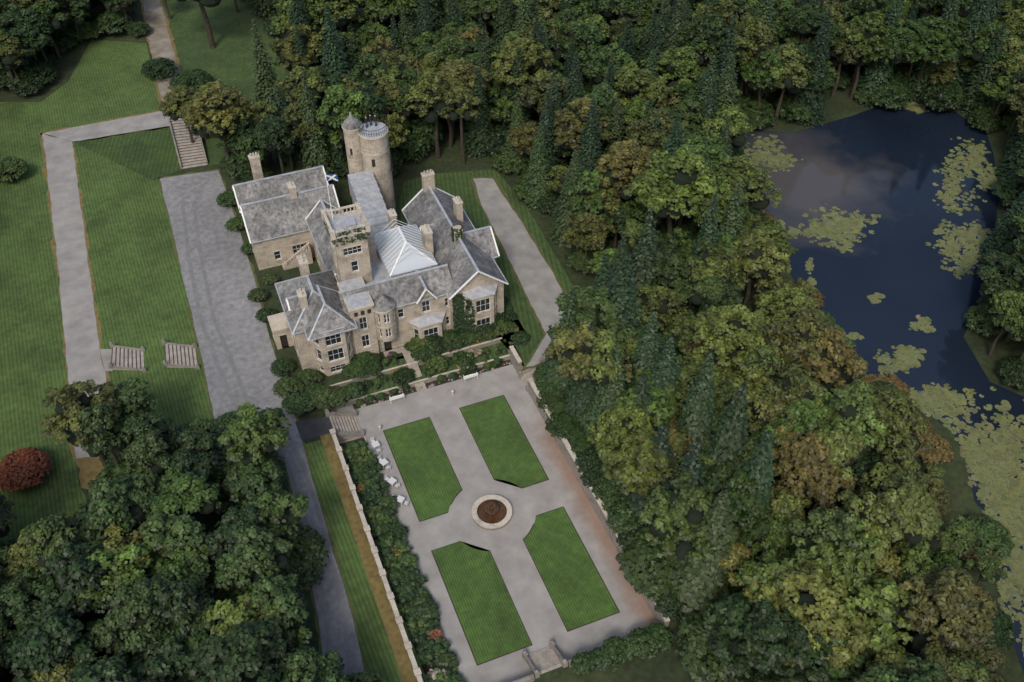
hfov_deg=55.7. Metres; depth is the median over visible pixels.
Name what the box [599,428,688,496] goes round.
broad tree
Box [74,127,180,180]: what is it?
lawn bank
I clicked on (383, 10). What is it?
broad tree
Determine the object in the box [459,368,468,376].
ball shrub
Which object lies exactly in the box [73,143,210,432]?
lawn
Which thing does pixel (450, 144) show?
broad tree
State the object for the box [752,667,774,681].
shrub
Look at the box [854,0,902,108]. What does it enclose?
conifer tree
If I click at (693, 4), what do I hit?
broad tree
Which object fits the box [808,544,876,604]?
broad tree
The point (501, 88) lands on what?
broad tree
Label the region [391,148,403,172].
rhododendron shrub
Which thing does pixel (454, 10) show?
conifer tree
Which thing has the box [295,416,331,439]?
drive spur
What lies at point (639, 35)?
broad tree
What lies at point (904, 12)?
broad tree
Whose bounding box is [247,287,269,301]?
shrub
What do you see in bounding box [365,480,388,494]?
green border
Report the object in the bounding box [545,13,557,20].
broad tree
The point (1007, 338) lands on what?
broad tree
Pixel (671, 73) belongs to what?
broad tree
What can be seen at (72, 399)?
birch tree
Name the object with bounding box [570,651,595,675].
shrub
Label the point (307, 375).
shrub
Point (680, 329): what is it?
broad tree
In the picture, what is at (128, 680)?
broad tree
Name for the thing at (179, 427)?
shrub
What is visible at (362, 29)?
broad tree
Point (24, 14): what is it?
broad tree
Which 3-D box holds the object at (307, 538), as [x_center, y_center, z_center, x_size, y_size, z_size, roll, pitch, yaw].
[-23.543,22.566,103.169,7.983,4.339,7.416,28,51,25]
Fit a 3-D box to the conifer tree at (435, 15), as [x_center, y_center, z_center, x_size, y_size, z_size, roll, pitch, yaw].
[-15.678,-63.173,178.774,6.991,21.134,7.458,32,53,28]
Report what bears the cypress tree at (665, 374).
on the ground at (562, 486)
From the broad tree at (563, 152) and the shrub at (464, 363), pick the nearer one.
the shrub at (464, 363)
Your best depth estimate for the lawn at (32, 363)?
129.45 m
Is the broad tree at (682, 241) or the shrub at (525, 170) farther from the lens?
the shrub at (525, 170)
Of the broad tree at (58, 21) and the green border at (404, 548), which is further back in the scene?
the broad tree at (58, 21)
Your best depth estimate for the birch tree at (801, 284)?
124.95 m
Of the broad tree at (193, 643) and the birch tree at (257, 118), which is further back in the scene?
the birch tree at (257, 118)
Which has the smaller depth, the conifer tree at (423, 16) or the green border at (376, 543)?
the green border at (376, 543)
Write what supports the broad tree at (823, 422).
on the ground at (562, 486)
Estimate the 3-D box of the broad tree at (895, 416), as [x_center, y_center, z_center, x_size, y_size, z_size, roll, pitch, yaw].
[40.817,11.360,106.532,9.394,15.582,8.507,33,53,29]
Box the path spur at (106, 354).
[100,349,112,370]
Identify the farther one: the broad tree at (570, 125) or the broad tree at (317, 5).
the broad tree at (317, 5)
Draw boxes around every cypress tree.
[300,68,337,184]
[322,96,346,179]
[542,290,578,395]
[562,321,598,425]
[583,347,626,443]
[591,253,615,299]
[601,373,654,494]
[621,422,673,522]
[624,311,662,395]
[644,437,704,551]
[647,336,682,402]
[669,489,734,617]
[676,352,715,452]
[702,381,749,467]
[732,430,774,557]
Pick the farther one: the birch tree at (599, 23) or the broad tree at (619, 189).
the birch tree at (599, 23)
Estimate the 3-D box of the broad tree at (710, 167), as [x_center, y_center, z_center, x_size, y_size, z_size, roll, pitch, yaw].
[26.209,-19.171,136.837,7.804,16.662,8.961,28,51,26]
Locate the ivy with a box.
[323,213,503,334]
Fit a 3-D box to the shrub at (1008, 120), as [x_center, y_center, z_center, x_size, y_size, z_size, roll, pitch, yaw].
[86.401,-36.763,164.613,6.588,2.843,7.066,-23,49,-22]
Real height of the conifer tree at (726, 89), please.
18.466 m
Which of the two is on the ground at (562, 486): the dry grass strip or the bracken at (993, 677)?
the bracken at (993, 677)
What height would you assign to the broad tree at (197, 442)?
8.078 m
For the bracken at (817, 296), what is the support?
on the ground at (562, 486)
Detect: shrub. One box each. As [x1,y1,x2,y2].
[0,56,36,87]
[0,155,28,181]
[0,446,52,492]
[0,538,17,560]
[0,619,16,675]
[9,77,43,96]
[20,62,56,84]
[34,60,55,71]
[48,36,78,52]
[51,20,76,37]
[52,14,82,34]
[69,20,99,40]
[71,501,137,535]
[82,10,91,19]
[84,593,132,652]
[91,6,110,18]
[92,10,132,34]
[99,447,124,466]
[104,452,134,469]
[108,651,144,667]
[119,6,135,14]
[127,21,150,36]
[141,56,177,80]
[166,424,215,456]
[168,68,212,93]
[177,418,216,448]
[191,125,198,134]
[201,556,230,602]
[206,449,261,514]
[210,411,246,441]
[211,584,233,604]
[212,442,225,452]
[214,584,249,627]
[216,190,236,206]
[219,148,268,178]
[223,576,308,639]
[224,216,244,231]
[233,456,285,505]
[240,166,274,182]
[240,241,252,254]
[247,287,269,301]
[255,307,276,322]
[261,273,279,284]
[262,13,281,35]
[268,451,287,486]
[270,357,295,376]
[272,376,305,398]
[274,549,323,592]
[281,392,316,416]
[295,145,328,165]
[298,368,323,385]
[301,382,322,400]
[311,384,338,411]
[330,154,348,175]
[330,386,351,408]
[341,358,367,379]
[344,382,365,398]
[345,669,387,681]
[353,351,372,362]
[356,399,363,405]
[360,362,370,377]
[364,394,374,402]
[366,359,381,375]
[370,353,381,360]
[373,378,382,385]
[376,392,386,399]
[381,358,391,365]
[389,388,398,394]
[390,351,397,356]
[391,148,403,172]
[391,160,400,175]
[391,358,397,363]
[391,367,414,387]
[395,111,444,153]
[395,145,428,161]
[400,383,409,391]
[404,342,411,351]
[408,336,433,351]
[410,345,431,362]
[420,365,428,372]
[424,354,448,373]
[426,333,445,350]
[426,370,433,377]
[427,341,442,356]
[437,375,445,382]
[440,329,461,350]
[441,108,464,122]
[445,356,452,364]
[448,372,457,379]
[452,341,463,349]
[452,356,457,362]
[456,356,471,368]
[458,332,468,344]
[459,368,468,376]
[466,113,502,125]
[466,333,476,343]
[467,363,478,372]
[472,332,485,339]
[480,355,488,361]
[482,347,490,354]
[483,124,509,154]
[483,331,498,339]
[483,362,492,370]
[490,149,529,173]
[491,357,502,367]
[494,320,509,335]
[504,302,512,310]
[504,310,516,320]
[506,321,516,332]
[510,331,530,346]
[512,173,542,203]
[521,166,528,174]
[532,361,546,385]
[535,366,568,396]
[535,379,549,392]
[536,391,564,411]
[537,192,560,214]
[545,410,580,439]
[546,402,567,415]
[564,240,599,274]
[564,246,592,270]
[564,427,587,445]
[570,437,595,456]
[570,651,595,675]
[575,447,601,472]
[578,72,591,84]
[578,400,595,432]
[580,468,602,487]
[583,83,592,93]
[589,647,610,671]
[591,476,621,501]
[595,214,618,236]
[597,458,625,489]
[599,636,628,671]
[601,495,619,511]
[605,520,624,533]
[607,495,644,533]
[615,523,679,599]
[616,529,634,543]
[623,636,638,660]
[627,627,660,659]
[644,622,673,651]
[654,593,686,621]
[659,214,692,239]
[665,276,699,311]
[673,219,713,242]
[675,346,685,356]
[718,577,744,601]
[733,147,744,159]
[737,96,778,128]
[737,544,797,582]
[738,303,755,312]
[751,211,768,221]
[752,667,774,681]
[774,93,814,121]
[803,495,839,521]
[816,309,835,324]
[829,68,850,88]
[853,89,871,102]
[866,80,911,109]
[869,381,898,403]
[889,63,906,78]
[891,71,906,81]
[893,62,918,84]
[897,79,913,92]
[900,640,956,656]
[919,80,965,111]
[962,82,1009,113]
[962,515,1014,560]
[964,303,1007,336]
[967,108,1002,132]
[969,657,988,672]
[976,294,990,304]
[984,607,1016,649]
[990,169,1023,206]
[997,355,1023,390]
[1001,112,1017,132]
[1004,104,1015,114]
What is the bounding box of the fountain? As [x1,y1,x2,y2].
[472,494,511,530]
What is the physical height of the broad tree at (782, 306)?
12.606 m
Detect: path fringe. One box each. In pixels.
[40,132,109,460]
[140,0,180,108]
[470,176,567,369]
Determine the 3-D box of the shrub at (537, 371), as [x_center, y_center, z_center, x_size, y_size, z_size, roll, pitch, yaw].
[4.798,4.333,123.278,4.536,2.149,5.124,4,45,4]
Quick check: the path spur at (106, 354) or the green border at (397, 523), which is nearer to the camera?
the green border at (397, 523)
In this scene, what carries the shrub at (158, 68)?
on the path at (159, 38)
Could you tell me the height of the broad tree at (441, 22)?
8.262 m
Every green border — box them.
[342,447,354,461]
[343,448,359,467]
[349,440,366,449]
[349,464,367,476]
[349,470,364,484]
[350,460,366,474]
[352,446,363,456]
[357,446,373,461]
[357,490,377,508]
[359,470,379,483]
[359,479,373,489]
[359,499,371,507]
[362,491,381,506]
[363,380,372,388]
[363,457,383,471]
[363,479,378,487]
[363,506,381,524]
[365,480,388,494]
[367,520,381,538]
[368,463,378,473]
[373,473,382,482]
[373,494,397,512]
[374,540,380,547]
[375,521,394,540]
[376,513,390,525]
[377,373,387,382]
[377,542,399,561]
[379,535,401,552]
[380,555,393,566]
[382,555,396,573]
[383,508,396,520]
[386,569,400,580]
[388,576,407,589]
[390,518,399,530]
[390,524,408,541]
[392,552,403,567]
[392,585,400,599]
[394,591,403,602]
[395,538,408,546]
[395,552,417,568]
[395,561,411,579]
[397,543,412,555]
[397,603,409,619]
[398,566,420,580]
[399,581,423,597]
[399,586,419,608]
[404,603,426,623]
[404,616,425,631]
[407,569,427,587]
[407,626,424,635]
[408,630,426,653]
[410,595,426,605]
[414,597,438,620]
[416,651,425,665]
[417,587,429,594]
[417,638,435,654]
[418,621,428,626]
[418,623,433,634]
[419,606,439,626]
[420,593,431,598]
[421,649,441,666]
[426,618,439,629]
[426,636,450,657]
[427,668,449,681]
[428,622,439,630]
[432,651,458,674]
[447,668,456,678]
[448,673,465,681]
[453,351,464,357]
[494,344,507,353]
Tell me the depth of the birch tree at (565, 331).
115.53 m
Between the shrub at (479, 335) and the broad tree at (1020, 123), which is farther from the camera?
the broad tree at (1020, 123)
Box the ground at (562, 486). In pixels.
[0,0,1023,681]
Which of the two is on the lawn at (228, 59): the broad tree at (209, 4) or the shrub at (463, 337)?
the broad tree at (209, 4)
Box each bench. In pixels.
[389,393,404,400]
[463,372,477,378]
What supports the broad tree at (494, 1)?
on the ground at (562, 486)
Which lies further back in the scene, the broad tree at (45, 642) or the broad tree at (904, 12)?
the broad tree at (904, 12)
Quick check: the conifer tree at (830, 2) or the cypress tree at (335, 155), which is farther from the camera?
the conifer tree at (830, 2)
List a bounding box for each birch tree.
[39,379,120,468]
[182,81,249,161]
[249,100,281,165]
[371,49,422,115]
[381,82,402,123]
[404,55,422,76]
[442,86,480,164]
[488,31,520,63]
[542,322,570,359]
[556,21,577,37]
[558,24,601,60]
[576,330,625,395]
[584,14,611,70]
[599,114,619,156]
[604,18,634,49]
[623,218,645,264]
[623,333,644,383]
[630,13,660,31]
[633,367,662,398]
[636,298,650,327]
[639,471,736,565]
[683,275,736,304]
[689,251,734,283]
[697,420,750,451]
[711,375,752,424]
[717,81,742,108]
[718,541,752,587]
[734,439,777,484]
[739,202,758,220]
[741,344,789,385]
[745,387,816,463]
[760,363,828,430]
[762,275,796,289]
[788,506,880,575]
[792,277,815,295]
[811,379,886,450]
[812,427,866,504]
[828,488,915,561]
[857,462,939,539]
[863,545,903,584]
[877,479,939,547]
[905,514,951,550]
[916,643,962,681]
[923,463,946,477]
[933,514,976,557]
[935,3,943,16]
[946,654,989,681]
[963,553,1007,585]
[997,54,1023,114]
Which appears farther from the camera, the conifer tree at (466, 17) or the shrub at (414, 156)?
the conifer tree at (466, 17)
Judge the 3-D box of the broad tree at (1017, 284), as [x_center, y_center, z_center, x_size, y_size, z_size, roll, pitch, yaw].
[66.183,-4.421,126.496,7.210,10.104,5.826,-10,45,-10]
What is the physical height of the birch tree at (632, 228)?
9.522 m
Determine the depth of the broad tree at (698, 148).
132.25 m
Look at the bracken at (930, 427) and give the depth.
116.60 m
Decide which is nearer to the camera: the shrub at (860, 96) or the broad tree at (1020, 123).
the broad tree at (1020, 123)
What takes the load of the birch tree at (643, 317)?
on the ground at (562, 486)
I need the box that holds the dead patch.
[76,456,103,488]
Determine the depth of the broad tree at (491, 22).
176.84 m
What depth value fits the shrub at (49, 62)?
178.66 m
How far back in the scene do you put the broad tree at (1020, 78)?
158.25 m
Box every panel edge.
[383,417,462,521]
[431,541,532,665]
[459,395,548,488]
[523,506,619,631]
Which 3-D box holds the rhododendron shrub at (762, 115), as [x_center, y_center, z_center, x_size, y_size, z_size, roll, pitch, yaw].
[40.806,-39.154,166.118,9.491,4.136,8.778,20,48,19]
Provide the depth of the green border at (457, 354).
127.52 m
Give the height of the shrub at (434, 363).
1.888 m
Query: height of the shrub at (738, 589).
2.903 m
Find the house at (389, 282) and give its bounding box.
[232,107,508,375]
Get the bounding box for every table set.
[370,437,380,451]
[377,455,390,469]
[384,474,399,488]
[393,494,408,506]
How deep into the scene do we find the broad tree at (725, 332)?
110.35 m
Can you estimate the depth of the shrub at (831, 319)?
129.53 m
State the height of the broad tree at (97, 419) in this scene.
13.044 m
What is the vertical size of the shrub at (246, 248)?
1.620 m
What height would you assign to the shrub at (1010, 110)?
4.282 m
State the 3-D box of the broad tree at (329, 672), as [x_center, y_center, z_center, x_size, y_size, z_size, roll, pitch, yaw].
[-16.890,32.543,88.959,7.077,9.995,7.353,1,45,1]
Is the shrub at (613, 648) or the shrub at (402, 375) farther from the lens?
the shrub at (402, 375)
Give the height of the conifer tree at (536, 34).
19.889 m
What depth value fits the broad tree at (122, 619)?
88.46 m
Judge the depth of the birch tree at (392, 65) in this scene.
153.16 m
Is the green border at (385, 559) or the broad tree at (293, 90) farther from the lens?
the broad tree at (293, 90)
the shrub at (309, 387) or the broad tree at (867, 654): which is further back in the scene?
the shrub at (309, 387)
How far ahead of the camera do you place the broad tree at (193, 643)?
88.05 m
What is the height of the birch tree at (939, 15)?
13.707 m
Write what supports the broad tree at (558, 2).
on the ground at (562, 486)
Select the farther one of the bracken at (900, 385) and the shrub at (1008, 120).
the shrub at (1008, 120)
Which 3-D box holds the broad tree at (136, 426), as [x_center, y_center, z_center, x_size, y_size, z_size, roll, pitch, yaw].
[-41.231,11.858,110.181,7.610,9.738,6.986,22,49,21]
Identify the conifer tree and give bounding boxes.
[250,17,286,115]
[251,0,278,18]
[272,84,301,166]
[288,0,319,80]
[293,25,317,104]
[320,4,349,86]
[333,25,345,32]
[343,0,363,32]
[347,20,357,37]
[387,17,404,65]
[396,3,420,38]
[398,5,415,63]
[414,0,434,39]
[419,0,442,24]
[440,0,459,18]
[444,0,464,27]
[459,0,479,25]
[463,68,493,159]
[466,42,499,127]
[478,18,485,35]
[488,19,497,36]
[492,0,515,42]
[499,47,537,127]
[502,100,529,174]
[512,0,533,38]
[522,122,554,208]
[525,15,549,125]
[528,0,539,24]
[530,90,562,177]
[539,22,553,72]
[543,70,570,166]
[549,149,582,248]
[559,0,577,60]
[560,39,581,82]
[561,52,583,167]
[577,97,602,175]
[602,63,616,91]
[602,98,623,164]
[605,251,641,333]
[609,234,628,286]
[613,61,626,99]
[618,18,638,99]
[628,207,660,330]
[630,0,645,27]
[632,116,658,204]
[636,12,662,69]
[636,49,659,93]
[641,112,683,233]
[643,98,653,144]
[644,30,665,77]
[657,0,670,48]
[663,0,686,84]
[665,0,690,44]
[668,0,690,26]
[681,195,718,316]
[695,54,719,111]
[696,0,713,67]
[697,78,717,126]
[714,14,737,100]
[714,116,732,215]
[715,185,742,291]
[716,53,737,149]
[734,0,774,102]
[766,27,777,97]
[783,11,831,127]
[788,0,800,9]
[799,0,812,38]
[800,0,820,10]
[806,1,824,42]
[824,0,835,67]
[848,2,886,77]
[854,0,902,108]
[900,0,919,65]
[909,0,960,100]
[951,0,991,88]
[955,22,1006,114]
[979,192,1023,264]
[982,0,1002,27]
[995,131,1023,176]
[1003,114,1023,158]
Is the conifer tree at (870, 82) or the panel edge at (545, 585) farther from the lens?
the conifer tree at (870, 82)
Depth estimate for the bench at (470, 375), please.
125.64 m
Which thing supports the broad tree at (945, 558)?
on the ground at (562, 486)
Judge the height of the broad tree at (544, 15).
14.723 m
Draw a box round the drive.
[160,170,363,674]
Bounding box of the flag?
[326,174,337,180]
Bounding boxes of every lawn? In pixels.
[0,39,161,143]
[0,134,86,540]
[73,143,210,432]
[162,0,292,164]
[397,169,573,367]
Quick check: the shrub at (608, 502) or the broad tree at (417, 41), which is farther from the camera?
the broad tree at (417, 41)
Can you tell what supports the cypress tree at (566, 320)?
on the ground at (562, 486)
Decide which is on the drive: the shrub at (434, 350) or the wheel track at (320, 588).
the wheel track at (320, 588)
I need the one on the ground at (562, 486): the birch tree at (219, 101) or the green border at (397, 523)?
the birch tree at (219, 101)
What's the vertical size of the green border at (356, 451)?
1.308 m
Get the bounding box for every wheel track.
[181,205,332,653]
[192,203,352,674]
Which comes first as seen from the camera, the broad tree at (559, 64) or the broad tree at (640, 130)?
the broad tree at (640, 130)
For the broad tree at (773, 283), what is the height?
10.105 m
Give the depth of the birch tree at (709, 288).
120.17 m
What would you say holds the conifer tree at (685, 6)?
on the ground at (562, 486)
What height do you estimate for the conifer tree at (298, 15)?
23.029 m
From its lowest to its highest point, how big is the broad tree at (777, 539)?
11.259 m
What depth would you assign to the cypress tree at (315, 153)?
149.54 m
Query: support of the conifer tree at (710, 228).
on the ground at (562, 486)
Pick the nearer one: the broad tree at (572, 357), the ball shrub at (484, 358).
the broad tree at (572, 357)
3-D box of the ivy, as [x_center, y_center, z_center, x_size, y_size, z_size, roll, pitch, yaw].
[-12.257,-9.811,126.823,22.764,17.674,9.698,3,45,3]
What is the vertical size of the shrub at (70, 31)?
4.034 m
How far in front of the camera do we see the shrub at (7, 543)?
103.83 m
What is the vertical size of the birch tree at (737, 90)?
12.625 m
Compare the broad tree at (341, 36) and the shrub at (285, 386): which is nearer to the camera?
the shrub at (285, 386)
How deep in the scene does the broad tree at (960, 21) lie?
167.97 m
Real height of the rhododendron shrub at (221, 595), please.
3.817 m
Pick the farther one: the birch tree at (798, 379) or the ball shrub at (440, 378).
the ball shrub at (440, 378)
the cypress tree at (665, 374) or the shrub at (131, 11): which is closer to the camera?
the cypress tree at (665, 374)
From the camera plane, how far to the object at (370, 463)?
114.94 m
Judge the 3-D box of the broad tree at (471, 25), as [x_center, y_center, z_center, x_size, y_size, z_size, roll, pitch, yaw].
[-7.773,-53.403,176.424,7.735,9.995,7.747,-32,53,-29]
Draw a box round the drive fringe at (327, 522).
[158,169,365,669]
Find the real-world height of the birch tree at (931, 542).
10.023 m
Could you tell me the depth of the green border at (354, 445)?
117.08 m
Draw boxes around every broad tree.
[0,0,14,13]
[0,10,48,34]
[0,17,9,88]
[0,33,27,95]
[0,36,29,80]
[0,494,16,537]
[0,546,15,588]
[0,561,52,595]
[0,574,55,647]
[0,608,99,681]
[4,4,49,61]
[4,22,53,63]
[4,638,41,681]
[5,528,44,582]
[6,0,61,53]
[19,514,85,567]
[27,0,68,59]
[27,8,53,61]
[29,656,93,681]
[33,530,84,582]
[35,542,112,627]
[41,512,96,564]
[53,0,89,42]
[68,655,137,681]
[72,401,132,464]
[72,540,153,605]
[78,479,147,542]
[84,524,152,570]
[86,462,132,504]
[91,576,169,656]
[99,465,167,526]
[105,0,136,26]
[105,377,159,422]
[107,406,178,464]
[120,432,179,476]
[123,679,155,681]
[131,634,208,681]
[136,485,182,527]
[137,509,214,576]
[145,465,220,520]
[147,573,217,638]
[151,548,210,589]
[157,85,195,142]
[162,594,221,651]
[164,448,218,486]
[165,0,171,18]
[170,428,216,456]
[177,0,221,48]
[178,630,218,681]
[182,79,259,141]
[184,617,292,681]
[202,505,280,571]
[205,591,282,644]
[214,525,293,594]
[216,109,255,151]
[217,402,290,464]
[223,407,285,456]
[223,456,282,508]
[225,119,255,136]
[232,133,268,168]
[234,0,238,12]
[235,488,308,542]
[249,573,311,646]
[252,114,296,173]
[265,0,278,6]
[269,24,324,70]
[270,0,326,38]
[272,66,327,106]
[273,0,337,28]
[275,638,309,679]
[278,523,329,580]
[280,125,300,170]
[280,646,343,681]
[281,102,317,155]
[305,65,329,85]
[307,0,373,32]
[309,654,349,681]
[310,110,350,155]
[311,52,324,65]
[314,76,344,109]
[316,83,371,140]
[320,33,357,64]
[336,32,359,61]
[341,39,374,69]
[341,81,389,127]
[343,79,383,96]
[347,53,385,95]
[352,10,386,31]
[355,20,373,39]
[355,21,391,52]
[359,35,404,68]
[363,0,418,22]
[381,68,420,122]
[381,112,409,162]
[384,16,396,27]
[403,32,439,57]
[403,67,465,158]
[414,43,436,67]
[420,52,443,73]
[428,18,449,36]
[428,71,462,147]
[432,21,466,44]
[433,36,491,71]
[436,58,491,141]
[440,67,467,139]
[442,0,464,13]
[452,27,494,53]
[459,0,500,28]
[460,22,488,35]
[461,35,503,72]
[467,0,499,34]
[482,68,513,123]
[487,96,518,124]
[488,4,530,27]
[490,37,554,107]
[507,121,539,165]
[508,0,557,15]
[515,71,568,121]
[518,11,565,48]
[523,66,535,84]
[526,19,566,59]
[535,73,581,108]
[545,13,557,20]
[545,165,570,191]
[546,285,643,360]
[548,321,633,389]
[551,10,585,65]
[551,97,613,160]
[552,60,564,75]
[552,132,603,168]
[553,0,585,15]
[560,211,615,275]
[562,19,609,89]
[562,170,611,217]
[563,0,607,26]
[565,210,606,237]
[569,82,628,118]
[573,174,621,215]
[578,0,619,26]
[582,42,635,83]
[583,87,626,146]
[586,401,668,467]
[587,247,617,275]
[588,79,597,87]
[589,391,672,446]
[593,168,631,198]
[595,140,656,201]
[596,0,638,25]
[597,202,634,248]
[598,61,671,115]
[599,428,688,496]
[618,26,665,63]
[619,384,677,419]
[621,95,655,134]
[622,145,716,239]
[623,108,689,159]
[623,194,660,228]
[624,326,661,364]
[629,250,696,316]
[630,0,671,28]
[631,230,679,258]
[633,284,694,332]
[635,75,681,112]
[640,46,706,93]
[641,330,673,359]
[650,144,720,228]
[651,418,705,470]
[657,131,728,167]
[657,315,702,353]
[660,100,719,135]
[661,354,689,366]
[662,358,728,423]
[666,53,695,81]
[666,227,696,261]
[671,610,748,681]
[673,449,709,473]
[674,72,725,112]
[675,11,737,69]
[675,408,725,447]
[680,347,732,380]
[681,317,702,352]
[684,153,718,224]
[685,173,749,230]
[687,0,706,17]
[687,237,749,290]
[689,304,766,370]
[690,0,758,25]
[691,1,714,18]
[695,142,727,174]
[696,283,742,317]
[698,0,749,38]
[698,104,753,147]
[698,454,738,479]
[699,455,783,546]
[702,590,773,663]
[703,154,782,215]
[712,598,834,681]
[715,231,741,273]
[718,13,779,97]
[720,366,773,414]
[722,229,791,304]
[732,218,798,299]
[733,549,805,604]
[734,19,772,95]
[736,0,760,14]
[737,48,782,108]
[739,214,762,234]
[742,59,782,96]
[742,559,872,672]
[745,510,797,563]
[748,398,831,478]
[753,275,789,317]
[754,0,797,43]
[755,286,826,324]
[756,490,812,540]
[757,630,864,681]
[760,307,842,380]
[762,42,811,126]
[771,3,845,47]
[771,425,855,509]
[781,36,812,47]
[781,325,867,399]
[786,318,860,379]
[787,45,830,119]
[798,417,831,437]
[803,0,842,13]
[803,4,848,38]
[803,58,839,91]
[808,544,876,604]
[825,53,844,89]
[826,25,870,98]
[827,673,900,681]
[834,0,852,14]
[836,486,869,505]
[837,573,912,655]
[838,449,887,506]
[838,667,873,681]
[839,10,891,99]
[841,0,903,85]
[850,626,904,670]
[853,643,914,677]
[856,58,885,79]
[859,653,952,681]
[860,21,924,64]
[862,384,933,461]
[881,455,920,474]
[881,540,941,594]
[885,0,914,11]
[897,564,998,654]
[898,5,910,25]
[898,16,905,28]
[903,0,941,19]
[904,15,971,97]
[907,41,928,77]
[915,470,951,510]
[917,617,984,665]
[918,0,977,17]
[927,548,965,577]
[928,61,957,84]
[952,16,972,54]
[959,58,981,79]
[963,23,1011,69]
[969,584,996,621]
[975,250,1023,296]
[978,75,1014,114]
[984,285,1023,342]
[987,290,1023,356]
[989,7,1023,36]
[993,37,1023,75]
[997,46,1023,113]
[998,0,1023,20]
[1002,235,1023,285]
[1003,27,1023,44]
[1003,277,1023,333]
[1004,306,1023,358]
[1005,240,1017,256]
[1006,83,1023,146]
[1007,69,1023,136]
[1009,90,1023,115]
[1011,70,1023,136]
[1012,216,1023,237]
[1015,159,1023,185]
[1015,160,1023,183]
[1016,115,1023,128]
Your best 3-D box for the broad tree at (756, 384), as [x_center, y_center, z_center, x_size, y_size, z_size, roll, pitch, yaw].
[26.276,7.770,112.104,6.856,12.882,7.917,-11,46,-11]
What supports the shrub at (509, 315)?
on the lawn at (455, 184)
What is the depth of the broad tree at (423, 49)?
164.74 m
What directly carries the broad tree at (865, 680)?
on the ground at (562, 486)
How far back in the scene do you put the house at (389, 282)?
126.95 m
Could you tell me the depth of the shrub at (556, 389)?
120.64 m
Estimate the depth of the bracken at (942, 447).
113.91 m
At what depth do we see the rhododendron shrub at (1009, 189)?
147.39 m
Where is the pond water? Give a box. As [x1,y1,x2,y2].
[732,101,1023,672]
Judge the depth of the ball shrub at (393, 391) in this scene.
123.80 m
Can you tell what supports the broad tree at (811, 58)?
on the ground at (562, 486)
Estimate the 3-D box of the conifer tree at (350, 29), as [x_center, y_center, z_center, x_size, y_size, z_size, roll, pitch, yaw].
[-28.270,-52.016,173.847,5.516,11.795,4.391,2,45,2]
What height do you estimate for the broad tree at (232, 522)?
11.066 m
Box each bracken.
[744,276,767,288]
[748,299,760,309]
[752,209,776,220]
[807,289,824,309]
[860,374,886,385]
[872,373,910,394]
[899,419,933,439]
[915,432,953,465]
[939,500,951,515]
[958,543,997,562]
[972,643,1007,672]
[978,672,1008,681]
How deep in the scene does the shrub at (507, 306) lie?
132.25 m
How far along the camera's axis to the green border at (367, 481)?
112.97 m
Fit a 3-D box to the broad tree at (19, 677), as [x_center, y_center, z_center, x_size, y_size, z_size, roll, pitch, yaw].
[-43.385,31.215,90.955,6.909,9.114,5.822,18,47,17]
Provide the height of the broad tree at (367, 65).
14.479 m
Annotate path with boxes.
[42,134,105,457]
[43,111,179,141]
[142,0,184,113]
[474,178,563,366]
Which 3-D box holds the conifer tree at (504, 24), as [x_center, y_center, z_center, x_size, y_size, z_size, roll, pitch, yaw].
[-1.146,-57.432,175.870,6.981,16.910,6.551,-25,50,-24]
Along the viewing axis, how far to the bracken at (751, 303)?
131.78 m
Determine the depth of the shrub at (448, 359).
126.83 m
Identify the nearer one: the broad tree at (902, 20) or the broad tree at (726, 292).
the broad tree at (726, 292)
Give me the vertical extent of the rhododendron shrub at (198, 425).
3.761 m
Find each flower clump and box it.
[356,483,364,491]
[427,628,445,640]
[428,668,444,679]
[474,348,482,357]
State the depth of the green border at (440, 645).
98.38 m
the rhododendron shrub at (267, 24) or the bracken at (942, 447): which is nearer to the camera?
the bracken at (942, 447)
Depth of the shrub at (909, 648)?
95.27 m
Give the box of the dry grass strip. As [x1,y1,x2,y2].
[320,433,416,681]
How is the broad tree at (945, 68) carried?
on the ground at (562, 486)
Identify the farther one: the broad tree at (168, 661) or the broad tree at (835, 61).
the broad tree at (835, 61)
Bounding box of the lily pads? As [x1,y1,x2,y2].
[744,102,1023,656]
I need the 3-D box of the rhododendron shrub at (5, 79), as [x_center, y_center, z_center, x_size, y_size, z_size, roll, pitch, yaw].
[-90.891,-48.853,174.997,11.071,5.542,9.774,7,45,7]
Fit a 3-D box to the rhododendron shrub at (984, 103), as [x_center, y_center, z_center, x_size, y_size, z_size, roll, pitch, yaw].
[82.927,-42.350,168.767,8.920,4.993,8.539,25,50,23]
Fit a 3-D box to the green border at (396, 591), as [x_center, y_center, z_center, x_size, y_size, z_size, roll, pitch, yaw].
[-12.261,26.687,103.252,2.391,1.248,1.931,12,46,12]
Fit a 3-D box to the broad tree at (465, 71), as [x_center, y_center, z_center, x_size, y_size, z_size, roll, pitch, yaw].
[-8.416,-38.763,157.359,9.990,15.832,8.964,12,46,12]
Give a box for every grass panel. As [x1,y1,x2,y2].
[384,417,461,520]
[432,541,530,663]
[460,395,547,487]
[524,507,618,630]
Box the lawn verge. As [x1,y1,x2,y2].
[306,440,426,681]
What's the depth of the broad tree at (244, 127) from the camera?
149.18 m
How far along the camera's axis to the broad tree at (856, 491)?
101.47 m
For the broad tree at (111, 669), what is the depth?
83.07 m
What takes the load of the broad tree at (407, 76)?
on the ground at (562, 486)

